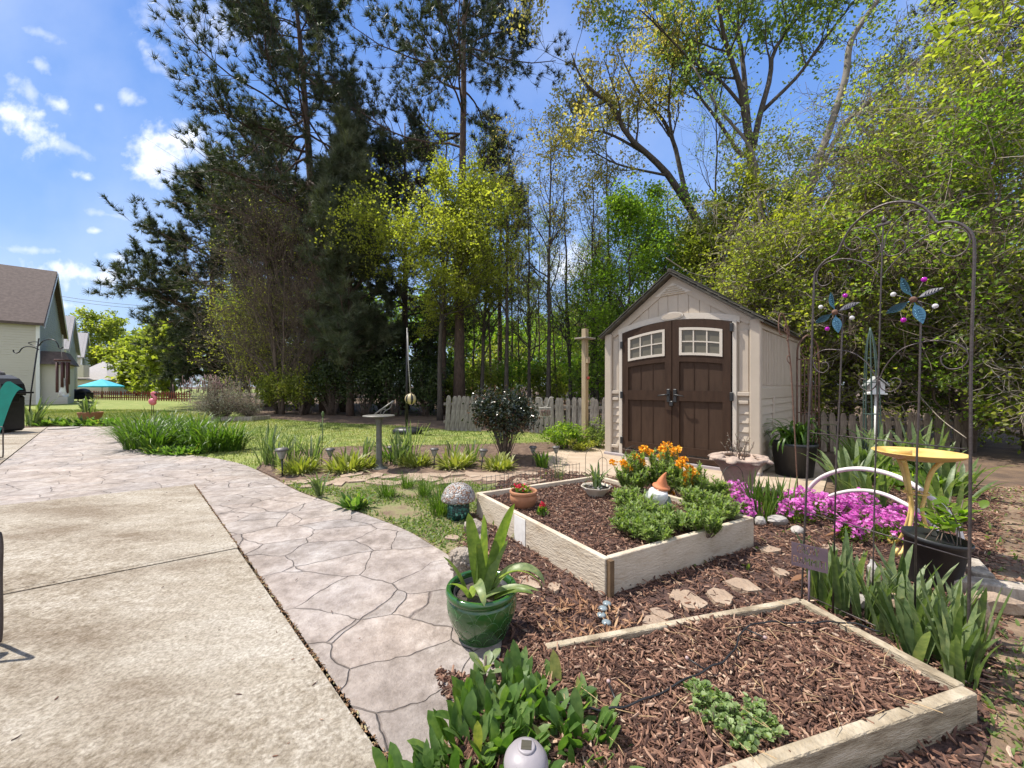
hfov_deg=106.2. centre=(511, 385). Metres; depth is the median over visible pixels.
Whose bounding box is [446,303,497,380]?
background tree
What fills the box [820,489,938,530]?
garden hoop
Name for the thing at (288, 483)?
flagstone
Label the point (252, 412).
lavender shrub
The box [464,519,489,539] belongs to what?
stone ornament
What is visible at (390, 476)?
flagstone
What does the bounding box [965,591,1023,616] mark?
rock
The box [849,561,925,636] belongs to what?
iris
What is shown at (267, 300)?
twiggy tree
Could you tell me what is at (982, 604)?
iris
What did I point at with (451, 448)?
iris
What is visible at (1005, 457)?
ground
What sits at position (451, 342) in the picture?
bare tree
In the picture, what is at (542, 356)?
background tree
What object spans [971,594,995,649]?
rock
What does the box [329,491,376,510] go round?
weed
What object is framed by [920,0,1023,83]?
hanging vine
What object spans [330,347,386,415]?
evergreen shrub
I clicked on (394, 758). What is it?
leafy plant
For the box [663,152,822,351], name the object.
young tree
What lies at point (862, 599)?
rock
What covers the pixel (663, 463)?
wallflower
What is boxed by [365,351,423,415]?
evergreen shrub
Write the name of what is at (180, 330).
pine tree
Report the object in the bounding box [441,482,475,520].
mosaic mushroom
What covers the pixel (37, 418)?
iris
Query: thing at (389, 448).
path light
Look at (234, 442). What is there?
daylily
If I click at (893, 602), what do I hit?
rock
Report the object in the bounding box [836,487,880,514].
phlox
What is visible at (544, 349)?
understory shrub
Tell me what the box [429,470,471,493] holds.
grass tuft
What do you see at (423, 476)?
flagstone
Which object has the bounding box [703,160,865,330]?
young tree
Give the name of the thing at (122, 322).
tree
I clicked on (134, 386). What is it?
tree
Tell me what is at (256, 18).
pine tree
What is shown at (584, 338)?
bird feeder post
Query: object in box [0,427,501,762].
stamped patio
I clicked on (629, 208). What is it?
young tree
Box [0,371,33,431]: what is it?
patio grill
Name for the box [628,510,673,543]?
leafy plant
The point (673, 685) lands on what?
drip hose
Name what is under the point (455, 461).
hosta
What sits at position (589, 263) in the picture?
bare tree
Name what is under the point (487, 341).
background tree
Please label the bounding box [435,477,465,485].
flagstone
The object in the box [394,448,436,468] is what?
hosta
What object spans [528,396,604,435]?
picket fence
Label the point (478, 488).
weeds
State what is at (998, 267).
background tree
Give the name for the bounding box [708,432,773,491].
stone planter
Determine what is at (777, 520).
rock
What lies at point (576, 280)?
bare tree
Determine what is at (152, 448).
hosta
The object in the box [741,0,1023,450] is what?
vine thicket
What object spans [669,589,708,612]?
flagstone
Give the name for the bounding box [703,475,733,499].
leafy plant
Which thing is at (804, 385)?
iron trellis
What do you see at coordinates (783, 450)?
plant tub
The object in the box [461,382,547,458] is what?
camellia
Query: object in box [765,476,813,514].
iris
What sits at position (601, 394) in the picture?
understory shrub
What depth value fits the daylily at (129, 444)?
7.09 m
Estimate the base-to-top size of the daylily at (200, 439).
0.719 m
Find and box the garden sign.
[791,542,827,601]
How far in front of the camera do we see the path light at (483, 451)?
5.46 m
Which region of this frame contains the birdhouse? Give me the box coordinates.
[862,376,889,454]
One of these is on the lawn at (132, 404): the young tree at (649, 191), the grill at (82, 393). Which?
the grill at (82, 393)
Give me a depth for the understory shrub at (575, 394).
18.66 m
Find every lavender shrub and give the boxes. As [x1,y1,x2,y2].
[172,371,262,419]
[233,396,264,416]
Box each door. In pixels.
[620,321,671,452]
[669,319,733,457]
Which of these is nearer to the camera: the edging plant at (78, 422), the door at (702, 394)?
the door at (702, 394)
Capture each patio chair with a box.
[0,426,3,457]
[0,532,3,642]
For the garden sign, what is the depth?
1.95 m
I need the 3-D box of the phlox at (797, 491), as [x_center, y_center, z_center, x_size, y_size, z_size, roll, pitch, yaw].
[2.810,1.082,3.716,0.425,0.227,0.355,0,0,0]
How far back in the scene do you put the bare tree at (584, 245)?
20.30 m
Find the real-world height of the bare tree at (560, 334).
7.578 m
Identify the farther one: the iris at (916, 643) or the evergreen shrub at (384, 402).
the evergreen shrub at (384, 402)
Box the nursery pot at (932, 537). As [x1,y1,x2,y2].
[901,494,989,591]
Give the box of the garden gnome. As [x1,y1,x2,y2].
[645,472,670,509]
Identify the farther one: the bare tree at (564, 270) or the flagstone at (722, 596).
the bare tree at (564, 270)
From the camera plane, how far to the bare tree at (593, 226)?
14.36 m
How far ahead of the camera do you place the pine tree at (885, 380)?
13.42 m
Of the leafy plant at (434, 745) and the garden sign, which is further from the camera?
the garden sign
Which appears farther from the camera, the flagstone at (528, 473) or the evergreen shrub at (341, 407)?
the evergreen shrub at (341, 407)
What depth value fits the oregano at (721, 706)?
1.27 m
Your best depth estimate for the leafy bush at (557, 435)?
7.15 m
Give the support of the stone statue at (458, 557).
on the stamped patio at (377, 586)
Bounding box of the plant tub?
[764,416,836,478]
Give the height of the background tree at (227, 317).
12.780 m
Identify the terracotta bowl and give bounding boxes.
[76,395,103,420]
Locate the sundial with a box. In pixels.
[362,401,394,469]
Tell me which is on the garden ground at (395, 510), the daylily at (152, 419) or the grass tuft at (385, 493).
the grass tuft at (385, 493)
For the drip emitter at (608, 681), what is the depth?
1.35 m
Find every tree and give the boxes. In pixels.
[66,305,126,357]
[79,161,304,405]
[83,343,118,366]
[89,308,140,346]
[94,327,156,391]
[105,335,129,356]
[105,342,156,395]
[114,310,167,396]
[128,321,206,397]
[142,0,414,412]
[144,127,375,413]
[160,114,356,406]
[182,260,307,410]
[200,285,264,394]
[215,205,370,404]
[243,239,364,414]
[282,100,414,415]
[299,114,487,409]
[308,0,584,408]
[309,135,546,420]
[362,280,409,370]
[363,108,518,414]
[389,285,453,387]
[433,316,480,381]
[439,115,530,395]
[446,257,491,360]
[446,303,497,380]
[447,153,540,399]
[447,307,516,391]
[448,213,501,391]
[451,107,546,416]
[465,172,522,397]
[467,308,526,384]
[487,173,572,399]
[487,317,546,387]
[490,229,545,396]
[491,101,590,398]
[497,240,542,390]
[503,308,546,394]
[512,271,546,398]
[516,203,567,396]
[525,309,576,369]
[526,222,576,397]
[530,167,608,416]
[541,241,643,417]
[545,292,575,403]
[557,228,603,334]
[560,246,590,398]
[560,309,598,350]
[561,143,623,397]
[562,94,668,326]
[567,224,618,397]
[569,169,746,334]
[569,175,683,341]
[570,173,714,399]
[575,242,607,355]
[603,222,641,310]
[624,178,703,293]
[628,228,686,287]
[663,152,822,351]
[664,194,784,309]
[672,61,773,193]
[676,0,983,320]
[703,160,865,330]
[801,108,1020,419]
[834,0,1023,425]
[931,213,1022,403]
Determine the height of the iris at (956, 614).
0.411 m
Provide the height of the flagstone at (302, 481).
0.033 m
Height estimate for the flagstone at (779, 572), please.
0.033 m
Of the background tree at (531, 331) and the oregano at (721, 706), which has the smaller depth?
the oregano at (721, 706)
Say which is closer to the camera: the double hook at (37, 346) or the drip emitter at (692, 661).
the drip emitter at (692, 661)
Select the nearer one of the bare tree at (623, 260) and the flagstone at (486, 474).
the flagstone at (486, 474)
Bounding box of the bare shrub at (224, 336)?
[163,280,286,399]
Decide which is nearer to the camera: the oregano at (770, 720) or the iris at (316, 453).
the oregano at (770, 720)
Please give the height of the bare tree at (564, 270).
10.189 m
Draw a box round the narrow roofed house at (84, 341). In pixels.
[78,332,91,365]
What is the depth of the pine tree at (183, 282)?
20.84 m
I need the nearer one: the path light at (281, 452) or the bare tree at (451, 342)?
the path light at (281, 452)
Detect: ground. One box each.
[25,387,1023,767]
[280,479,497,555]
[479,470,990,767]
[983,486,1023,767]
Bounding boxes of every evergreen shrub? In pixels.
[245,365,295,413]
[265,328,316,410]
[269,361,332,414]
[299,352,357,415]
[306,338,383,411]
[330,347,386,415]
[353,320,411,410]
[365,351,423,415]
[394,355,452,416]
[412,339,453,410]
[430,375,475,413]
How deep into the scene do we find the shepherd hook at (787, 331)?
4.34 m
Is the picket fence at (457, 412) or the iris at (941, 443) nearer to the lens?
the iris at (941, 443)
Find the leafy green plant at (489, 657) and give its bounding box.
[469,648,501,681]
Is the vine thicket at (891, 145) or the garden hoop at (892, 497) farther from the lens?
the vine thicket at (891, 145)
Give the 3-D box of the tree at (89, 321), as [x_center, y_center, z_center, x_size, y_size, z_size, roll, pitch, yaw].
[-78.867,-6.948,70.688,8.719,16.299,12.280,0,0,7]
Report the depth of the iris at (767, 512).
3.34 m
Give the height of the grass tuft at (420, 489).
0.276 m
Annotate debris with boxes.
[5,500,360,756]
[194,484,387,758]
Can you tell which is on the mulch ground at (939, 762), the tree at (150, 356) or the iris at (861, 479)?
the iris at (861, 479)
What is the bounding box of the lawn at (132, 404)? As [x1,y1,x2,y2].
[25,389,553,469]
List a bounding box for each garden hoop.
[807,466,964,538]
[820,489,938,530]
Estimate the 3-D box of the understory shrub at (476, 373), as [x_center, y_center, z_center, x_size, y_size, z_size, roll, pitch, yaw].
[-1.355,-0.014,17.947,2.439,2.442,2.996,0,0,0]
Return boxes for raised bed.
[477,476,753,597]
[546,598,976,767]
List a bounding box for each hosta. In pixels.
[139,441,187,453]
[154,443,200,455]
[175,442,217,454]
[273,453,325,476]
[321,446,374,475]
[349,453,387,468]
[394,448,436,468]
[428,446,481,470]
[478,451,520,470]
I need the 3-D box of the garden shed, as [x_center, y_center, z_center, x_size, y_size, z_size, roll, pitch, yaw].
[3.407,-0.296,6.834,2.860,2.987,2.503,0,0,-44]
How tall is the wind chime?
1.515 m
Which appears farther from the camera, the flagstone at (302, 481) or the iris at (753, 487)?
the flagstone at (302, 481)
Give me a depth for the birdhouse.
5.85 m
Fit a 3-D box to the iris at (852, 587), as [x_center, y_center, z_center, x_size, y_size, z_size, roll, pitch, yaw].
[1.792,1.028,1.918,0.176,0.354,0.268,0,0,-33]
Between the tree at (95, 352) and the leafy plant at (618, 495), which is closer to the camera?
the leafy plant at (618, 495)
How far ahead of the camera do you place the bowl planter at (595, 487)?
3.58 m
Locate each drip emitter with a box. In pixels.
[606,679,618,705]
[685,656,704,669]
[743,627,766,639]
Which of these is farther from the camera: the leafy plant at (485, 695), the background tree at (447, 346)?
the background tree at (447, 346)
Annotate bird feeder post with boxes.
[574,329,595,440]
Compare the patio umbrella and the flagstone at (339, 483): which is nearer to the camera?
the flagstone at (339, 483)
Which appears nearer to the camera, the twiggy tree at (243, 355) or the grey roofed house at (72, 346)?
the twiggy tree at (243, 355)
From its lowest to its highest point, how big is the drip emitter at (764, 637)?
0.021 m
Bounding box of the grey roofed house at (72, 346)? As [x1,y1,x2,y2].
[64,315,80,388]
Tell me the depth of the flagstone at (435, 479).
4.83 m
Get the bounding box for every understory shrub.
[465,335,534,391]
[465,358,503,400]
[494,350,553,400]
[521,355,578,410]
[524,327,578,402]
[543,343,598,400]
[558,333,604,402]
[575,343,604,405]
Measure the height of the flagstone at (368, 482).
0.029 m
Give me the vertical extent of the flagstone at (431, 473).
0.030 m
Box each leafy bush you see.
[537,416,589,448]
[564,436,598,450]
[585,415,604,447]
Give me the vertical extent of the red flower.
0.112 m
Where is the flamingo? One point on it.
(152, 401)
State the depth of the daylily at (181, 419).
9.96 m
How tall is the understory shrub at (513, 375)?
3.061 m
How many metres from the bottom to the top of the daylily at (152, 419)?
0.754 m
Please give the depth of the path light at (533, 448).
5.81 m
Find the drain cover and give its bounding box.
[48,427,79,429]
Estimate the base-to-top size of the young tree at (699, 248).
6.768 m
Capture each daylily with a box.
[90,408,175,449]
[94,415,160,441]
[108,414,190,450]
[113,406,181,429]
[141,412,206,444]
[148,408,203,428]
[155,415,226,446]
[163,415,256,451]
[173,409,223,431]
[184,415,265,451]
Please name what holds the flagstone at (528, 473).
on the mulch ground at (939, 762)
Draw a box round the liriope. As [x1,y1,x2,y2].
[358,439,419,461]
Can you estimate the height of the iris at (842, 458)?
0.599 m
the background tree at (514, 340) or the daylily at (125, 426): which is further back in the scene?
the background tree at (514, 340)
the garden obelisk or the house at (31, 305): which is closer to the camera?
the garden obelisk
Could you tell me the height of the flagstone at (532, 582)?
0.031 m
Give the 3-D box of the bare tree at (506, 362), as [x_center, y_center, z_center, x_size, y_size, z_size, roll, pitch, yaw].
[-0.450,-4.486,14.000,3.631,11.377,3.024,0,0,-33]
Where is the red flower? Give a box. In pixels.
[536,501,548,515]
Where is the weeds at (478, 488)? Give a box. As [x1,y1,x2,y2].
[283,472,1023,767]
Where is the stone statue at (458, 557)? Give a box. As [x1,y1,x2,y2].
[448,546,470,576]
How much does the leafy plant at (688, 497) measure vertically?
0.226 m
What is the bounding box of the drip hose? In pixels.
[560,620,879,711]
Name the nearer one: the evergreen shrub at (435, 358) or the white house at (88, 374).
the evergreen shrub at (435, 358)
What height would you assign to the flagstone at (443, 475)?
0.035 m
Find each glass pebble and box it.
[597,612,605,618]
[598,605,607,611]
[602,619,610,625]
[603,600,610,606]
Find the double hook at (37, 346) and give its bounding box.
[13,338,63,411]
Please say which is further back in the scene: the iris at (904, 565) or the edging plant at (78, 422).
the edging plant at (78, 422)
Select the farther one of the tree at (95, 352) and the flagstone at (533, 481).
the tree at (95, 352)
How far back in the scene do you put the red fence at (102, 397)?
31.23 m
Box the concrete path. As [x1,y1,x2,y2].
[541,444,826,493]
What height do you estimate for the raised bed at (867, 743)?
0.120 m
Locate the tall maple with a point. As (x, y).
(744, 7)
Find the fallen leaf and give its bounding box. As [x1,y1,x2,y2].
[791,574,806,580]
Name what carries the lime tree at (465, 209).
on the ground at (1005, 457)
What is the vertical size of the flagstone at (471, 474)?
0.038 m
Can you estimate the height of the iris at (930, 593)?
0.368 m
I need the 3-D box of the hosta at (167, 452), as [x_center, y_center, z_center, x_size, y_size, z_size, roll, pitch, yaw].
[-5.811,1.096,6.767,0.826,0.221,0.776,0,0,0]
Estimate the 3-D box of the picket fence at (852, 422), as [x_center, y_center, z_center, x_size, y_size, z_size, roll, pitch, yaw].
[6.706,0.822,6.940,3.118,0.722,0.098,0,0,0]
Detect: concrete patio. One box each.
[0,427,46,464]
[0,484,375,767]
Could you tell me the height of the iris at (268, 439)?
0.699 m
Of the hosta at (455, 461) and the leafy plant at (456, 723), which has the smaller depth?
the leafy plant at (456, 723)
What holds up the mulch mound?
on the mulch ground at (939, 762)
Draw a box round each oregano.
[682,676,712,701]
[687,684,748,733]
[723,715,760,753]
[742,692,767,717]
[744,709,788,741]
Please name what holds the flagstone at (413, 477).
on the garden ground at (395, 510)
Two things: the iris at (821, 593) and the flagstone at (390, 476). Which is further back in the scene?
the flagstone at (390, 476)
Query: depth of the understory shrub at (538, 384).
17.52 m
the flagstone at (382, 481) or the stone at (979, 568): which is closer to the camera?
the stone at (979, 568)
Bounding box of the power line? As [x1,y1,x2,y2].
[62,296,172,307]
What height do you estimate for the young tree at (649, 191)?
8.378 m
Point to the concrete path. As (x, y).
(593, 455)
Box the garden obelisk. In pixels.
[863,327,881,449]
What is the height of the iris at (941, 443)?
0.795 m
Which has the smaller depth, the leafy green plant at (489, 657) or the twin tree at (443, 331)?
the leafy green plant at (489, 657)
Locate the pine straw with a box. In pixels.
[531,473,999,765]
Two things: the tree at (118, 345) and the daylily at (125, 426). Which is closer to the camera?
the daylily at (125, 426)
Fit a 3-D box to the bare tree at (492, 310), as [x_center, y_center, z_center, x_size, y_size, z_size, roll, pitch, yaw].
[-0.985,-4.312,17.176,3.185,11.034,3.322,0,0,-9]
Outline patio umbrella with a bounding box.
[78,379,124,391]
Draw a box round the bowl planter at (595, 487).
[581,461,612,496]
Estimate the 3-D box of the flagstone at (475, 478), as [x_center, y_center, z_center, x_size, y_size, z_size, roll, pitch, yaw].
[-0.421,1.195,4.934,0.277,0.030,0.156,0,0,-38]
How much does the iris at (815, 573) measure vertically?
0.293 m
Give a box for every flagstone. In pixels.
[284,480,300,485]
[296,478,320,483]
[299,482,334,488]
[330,479,345,486]
[340,472,363,477]
[343,476,372,482]
[365,479,381,483]
[370,472,382,478]
[373,480,395,486]
[379,474,400,478]
[391,479,413,485]
[408,475,421,481]
[409,473,429,478]
[422,472,440,476]
[424,476,439,482]
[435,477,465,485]
[436,472,451,477]
[445,534,459,541]
[449,472,465,475]
[465,471,479,477]
[467,477,481,480]
[476,472,495,476]
[478,475,494,481]
[493,474,510,481]
[512,478,527,483]
[514,471,538,475]
[518,575,540,590]
[525,478,547,484]
[547,582,560,594]
[642,615,665,625]
[649,607,673,620]
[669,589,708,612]
[706,587,733,607]
[724,577,762,595]
[758,546,780,554]
[770,566,789,578]
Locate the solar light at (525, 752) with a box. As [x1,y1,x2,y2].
[504,737,547,767]
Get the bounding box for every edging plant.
[25,416,66,425]
[51,415,94,426]
[69,416,103,425]
[81,416,121,425]
[93,417,131,425]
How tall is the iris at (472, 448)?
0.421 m
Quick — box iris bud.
[320,411,323,463]
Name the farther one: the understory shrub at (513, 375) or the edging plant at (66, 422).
the understory shrub at (513, 375)
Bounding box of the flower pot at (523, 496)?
[509,482,537,508]
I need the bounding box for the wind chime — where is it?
[54,349,70,396]
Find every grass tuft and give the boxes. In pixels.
[365,472,400,498]
[397,468,419,488]
[407,471,437,496]
[414,476,452,515]
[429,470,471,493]
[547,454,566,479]
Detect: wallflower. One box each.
[609,445,653,492]
[643,441,683,495]
[665,445,710,496]
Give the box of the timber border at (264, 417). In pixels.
[211,415,269,420]
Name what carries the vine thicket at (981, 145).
on the ground at (1005, 457)
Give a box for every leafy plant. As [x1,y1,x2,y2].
[372,735,443,767]
[401,725,495,767]
[407,684,522,767]
[411,703,511,767]
[433,663,529,728]
[437,669,550,760]
[457,701,565,767]
[481,639,558,718]
[506,672,600,756]
[521,650,596,728]
[528,687,644,767]
[545,672,636,759]
[609,504,652,535]
[610,485,647,509]
[622,489,668,516]
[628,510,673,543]
[650,501,700,533]
[678,484,710,510]
[678,502,726,537]
[696,492,744,522]
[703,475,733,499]
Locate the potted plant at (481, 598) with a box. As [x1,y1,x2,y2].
[444,503,544,647]
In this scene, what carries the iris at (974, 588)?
on the mulch ground at (939, 762)
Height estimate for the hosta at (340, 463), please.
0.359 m
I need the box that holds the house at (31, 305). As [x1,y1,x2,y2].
[0,264,79,404]
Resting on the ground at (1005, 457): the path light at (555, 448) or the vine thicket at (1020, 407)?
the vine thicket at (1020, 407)
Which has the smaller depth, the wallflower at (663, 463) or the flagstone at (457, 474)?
the wallflower at (663, 463)
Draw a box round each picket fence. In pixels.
[444,395,483,431]
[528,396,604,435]
[801,412,966,451]
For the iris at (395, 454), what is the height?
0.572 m
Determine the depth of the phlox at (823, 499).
3.45 m
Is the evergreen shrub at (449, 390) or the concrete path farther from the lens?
the evergreen shrub at (449, 390)
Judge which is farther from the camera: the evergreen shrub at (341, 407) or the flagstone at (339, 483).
the evergreen shrub at (341, 407)
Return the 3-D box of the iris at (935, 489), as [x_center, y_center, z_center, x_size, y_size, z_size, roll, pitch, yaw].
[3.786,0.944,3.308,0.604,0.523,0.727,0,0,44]
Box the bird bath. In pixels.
[871,446,972,556]
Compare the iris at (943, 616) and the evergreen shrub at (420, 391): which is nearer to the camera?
the iris at (943, 616)
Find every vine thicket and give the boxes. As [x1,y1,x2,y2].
[648,192,882,404]
[658,0,1023,420]
[672,100,912,397]
[701,171,953,419]
[716,67,1023,438]
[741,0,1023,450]
[763,0,1023,437]
[780,62,1023,452]
[805,0,1023,430]
[911,225,1023,453]
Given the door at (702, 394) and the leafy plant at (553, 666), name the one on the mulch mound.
the leafy plant at (553, 666)
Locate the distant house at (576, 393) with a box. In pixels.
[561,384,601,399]
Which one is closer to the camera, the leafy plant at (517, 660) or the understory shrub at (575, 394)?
the leafy plant at (517, 660)
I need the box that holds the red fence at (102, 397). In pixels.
[91,391,191,401]
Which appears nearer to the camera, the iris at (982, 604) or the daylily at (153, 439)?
the iris at (982, 604)
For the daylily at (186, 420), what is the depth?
9.16 m
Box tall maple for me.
[577,0,864,317]
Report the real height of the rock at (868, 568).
0.218 m
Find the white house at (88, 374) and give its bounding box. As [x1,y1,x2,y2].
[78,362,157,394]
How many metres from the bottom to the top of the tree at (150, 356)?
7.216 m
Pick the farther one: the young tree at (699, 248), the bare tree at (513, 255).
the bare tree at (513, 255)
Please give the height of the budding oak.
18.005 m
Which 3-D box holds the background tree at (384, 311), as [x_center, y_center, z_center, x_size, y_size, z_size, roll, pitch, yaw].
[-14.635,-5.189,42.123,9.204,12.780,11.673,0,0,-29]
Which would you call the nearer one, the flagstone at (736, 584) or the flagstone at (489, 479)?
the flagstone at (736, 584)
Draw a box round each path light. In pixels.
[274,447,288,475]
[325,448,334,462]
[387,446,391,462]
[430,448,438,467]
[479,448,487,468]
[529,446,536,463]
[552,446,559,463]
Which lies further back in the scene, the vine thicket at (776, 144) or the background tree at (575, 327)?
the background tree at (575, 327)
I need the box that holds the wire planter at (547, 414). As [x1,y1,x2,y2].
[537,397,553,416]
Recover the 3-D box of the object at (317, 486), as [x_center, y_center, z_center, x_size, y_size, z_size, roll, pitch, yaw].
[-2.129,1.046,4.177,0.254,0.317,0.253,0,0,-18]
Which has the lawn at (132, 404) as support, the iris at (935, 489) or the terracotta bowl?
the terracotta bowl
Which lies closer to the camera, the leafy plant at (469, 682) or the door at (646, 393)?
the leafy plant at (469, 682)
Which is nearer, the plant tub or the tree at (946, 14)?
the plant tub
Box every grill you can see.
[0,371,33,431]
[74,388,98,401]
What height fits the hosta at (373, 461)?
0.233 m
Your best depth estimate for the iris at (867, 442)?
5.02 m
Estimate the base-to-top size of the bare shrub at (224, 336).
6.812 m
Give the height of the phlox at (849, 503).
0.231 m
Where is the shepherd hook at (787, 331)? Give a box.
[778,313,797,486]
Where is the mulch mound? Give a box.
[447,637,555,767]
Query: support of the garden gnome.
on the raised bed at (610, 575)
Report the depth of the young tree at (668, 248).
17.52 m
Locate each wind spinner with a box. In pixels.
[815,292,859,613]
[886,277,943,608]
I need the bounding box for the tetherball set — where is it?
[392,328,421,434]
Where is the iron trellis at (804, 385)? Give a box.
[796,335,819,454]
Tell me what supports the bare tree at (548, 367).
on the ground at (1005, 457)
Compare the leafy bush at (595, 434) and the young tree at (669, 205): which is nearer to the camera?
the leafy bush at (595, 434)
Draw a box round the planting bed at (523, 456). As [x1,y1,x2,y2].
[256,442,568,484]
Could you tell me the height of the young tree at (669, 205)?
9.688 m
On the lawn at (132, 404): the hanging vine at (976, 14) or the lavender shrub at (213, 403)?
the lavender shrub at (213, 403)
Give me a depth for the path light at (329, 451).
5.52 m
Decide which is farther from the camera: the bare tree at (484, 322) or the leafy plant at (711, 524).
the bare tree at (484, 322)
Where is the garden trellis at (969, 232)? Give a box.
[801,200,975,667]
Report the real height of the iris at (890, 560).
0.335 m
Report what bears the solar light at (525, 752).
on the mulch mound
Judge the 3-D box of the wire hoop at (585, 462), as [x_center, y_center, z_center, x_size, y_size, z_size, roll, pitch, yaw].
[1.047,0.989,4.909,0.246,0.423,0.008,0,0,-17]
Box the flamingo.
[148,392,157,417]
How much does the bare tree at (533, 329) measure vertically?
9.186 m
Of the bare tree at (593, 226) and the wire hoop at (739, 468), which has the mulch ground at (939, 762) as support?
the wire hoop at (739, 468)
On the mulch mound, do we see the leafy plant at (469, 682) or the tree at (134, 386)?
the leafy plant at (469, 682)
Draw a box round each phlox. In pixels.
[725,479,754,499]
[729,494,764,521]
[774,497,815,526]
[778,485,822,510]
[796,491,848,521]
[822,495,866,519]
[832,512,869,543]
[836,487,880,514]
[846,502,895,532]
[860,511,912,541]
[882,503,927,528]
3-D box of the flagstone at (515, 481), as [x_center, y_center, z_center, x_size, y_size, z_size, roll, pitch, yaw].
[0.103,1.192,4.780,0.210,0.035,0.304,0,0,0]
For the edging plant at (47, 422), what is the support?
on the ground at (1005, 457)
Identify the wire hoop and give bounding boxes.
[585,447,602,476]
[721,465,743,493]
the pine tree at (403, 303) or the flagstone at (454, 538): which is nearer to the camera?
the flagstone at (454, 538)
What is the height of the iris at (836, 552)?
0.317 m
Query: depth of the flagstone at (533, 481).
4.78 m
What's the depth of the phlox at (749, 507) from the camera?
3.39 m
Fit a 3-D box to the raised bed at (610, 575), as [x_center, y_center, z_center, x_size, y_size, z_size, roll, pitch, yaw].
[0.739,1.091,3.208,1.460,0.218,1.700,0,0,-32]
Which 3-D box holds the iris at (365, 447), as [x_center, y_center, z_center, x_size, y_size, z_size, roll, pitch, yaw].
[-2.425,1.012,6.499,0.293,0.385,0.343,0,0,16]
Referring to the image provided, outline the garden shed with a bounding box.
[598,268,803,475]
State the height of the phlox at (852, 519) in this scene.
0.230 m
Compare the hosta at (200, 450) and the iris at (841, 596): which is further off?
the hosta at (200, 450)
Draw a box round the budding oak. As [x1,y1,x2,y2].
[493,0,736,276]
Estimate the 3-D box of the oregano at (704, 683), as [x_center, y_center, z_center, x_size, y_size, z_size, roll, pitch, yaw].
[0.655,1.072,1.358,0.104,0.079,0.111,0,0,0]
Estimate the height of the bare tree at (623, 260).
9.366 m
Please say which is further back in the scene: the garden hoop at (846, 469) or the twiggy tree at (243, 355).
the twiggy tree at (243, 355)
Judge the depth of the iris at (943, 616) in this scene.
1.55 m
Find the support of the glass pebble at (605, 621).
on the mulch ground at (939, 762)
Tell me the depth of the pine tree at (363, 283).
22.03 m
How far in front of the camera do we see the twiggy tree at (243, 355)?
16.53 m
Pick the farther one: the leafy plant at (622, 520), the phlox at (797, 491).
the phlox at (797, 491)
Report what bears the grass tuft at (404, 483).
on the garden ground at (395, 510)
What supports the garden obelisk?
on the ground at (1005, 457)
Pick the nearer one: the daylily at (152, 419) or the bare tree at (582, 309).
the daylily at (152, 419)
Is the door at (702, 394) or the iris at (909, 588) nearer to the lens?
the iris at (909, 588)
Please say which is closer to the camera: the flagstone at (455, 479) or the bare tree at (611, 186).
the flagstone at (455, 479)
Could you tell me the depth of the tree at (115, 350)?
57.91 m
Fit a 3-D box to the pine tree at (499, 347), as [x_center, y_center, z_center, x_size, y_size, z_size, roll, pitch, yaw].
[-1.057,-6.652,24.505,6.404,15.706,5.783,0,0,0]
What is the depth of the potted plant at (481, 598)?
1.79 m
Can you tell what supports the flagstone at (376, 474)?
on the garden ground at (395, 510)
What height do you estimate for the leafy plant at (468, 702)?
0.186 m
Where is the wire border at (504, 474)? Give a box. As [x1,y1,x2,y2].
[482,463,579,490]
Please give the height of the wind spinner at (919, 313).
1.712 m
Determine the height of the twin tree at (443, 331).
13.268 m
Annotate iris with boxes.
[25,395,54,425]
[243,422,291,464]
[256,432,296,469]
[275,434,309,460]
[295,434,333,466]
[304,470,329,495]
[356,436,374,456]
[385,429,415,464]
[389,421,429,455]
[441,440,461,456]
[457,439,486,460]
[532,450,552,467]
[731,470,775,507]
[739,479,786,522]
[752,475,786,514]
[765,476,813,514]
[793,529,846,589]
[801,439,888,490]
[802,539,846,609]
[803,537,852,617]
[812,555,831,598]
[819,527,885,593]
[827,423,910,481]
[827,429,886,460]
[835,557,903,629]
[837,456,900,507]
[839,420,949,474]
[847,542,911,593]
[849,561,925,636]
[864,418,965,473]
[865,560,954,640]
[866,585,950,663]
[869,544,965,604]
[878,570,981,668]
[883,544,939,616]
[906,575,951,656]
[908,439,1003,496]
[909,464,1006,523]
[910,580,1001,690]
[928,564,984,625]
[933,601,1000,684]
[945,581,1013,659]
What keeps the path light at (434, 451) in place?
on the planting bed at (523, 456)
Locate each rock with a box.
[754,516,765,526]
[767,515,788,526]
[791,525,802,534]
[850,593,864,608]
[866,559,880,585]
[891,593,932,613]
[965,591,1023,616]
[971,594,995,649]
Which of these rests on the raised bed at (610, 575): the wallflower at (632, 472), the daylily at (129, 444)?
the wallflower at (632, 472)
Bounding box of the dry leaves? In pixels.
[535,589,642,636]
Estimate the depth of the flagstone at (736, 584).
2.26 m
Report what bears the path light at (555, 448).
on the concrete path
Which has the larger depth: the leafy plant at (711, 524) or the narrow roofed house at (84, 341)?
the narrow roofed house at (84, 341)
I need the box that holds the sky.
[0,0,1023,386]
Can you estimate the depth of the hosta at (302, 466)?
5.23 m
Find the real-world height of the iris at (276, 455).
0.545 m
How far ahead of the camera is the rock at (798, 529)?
3.09 m

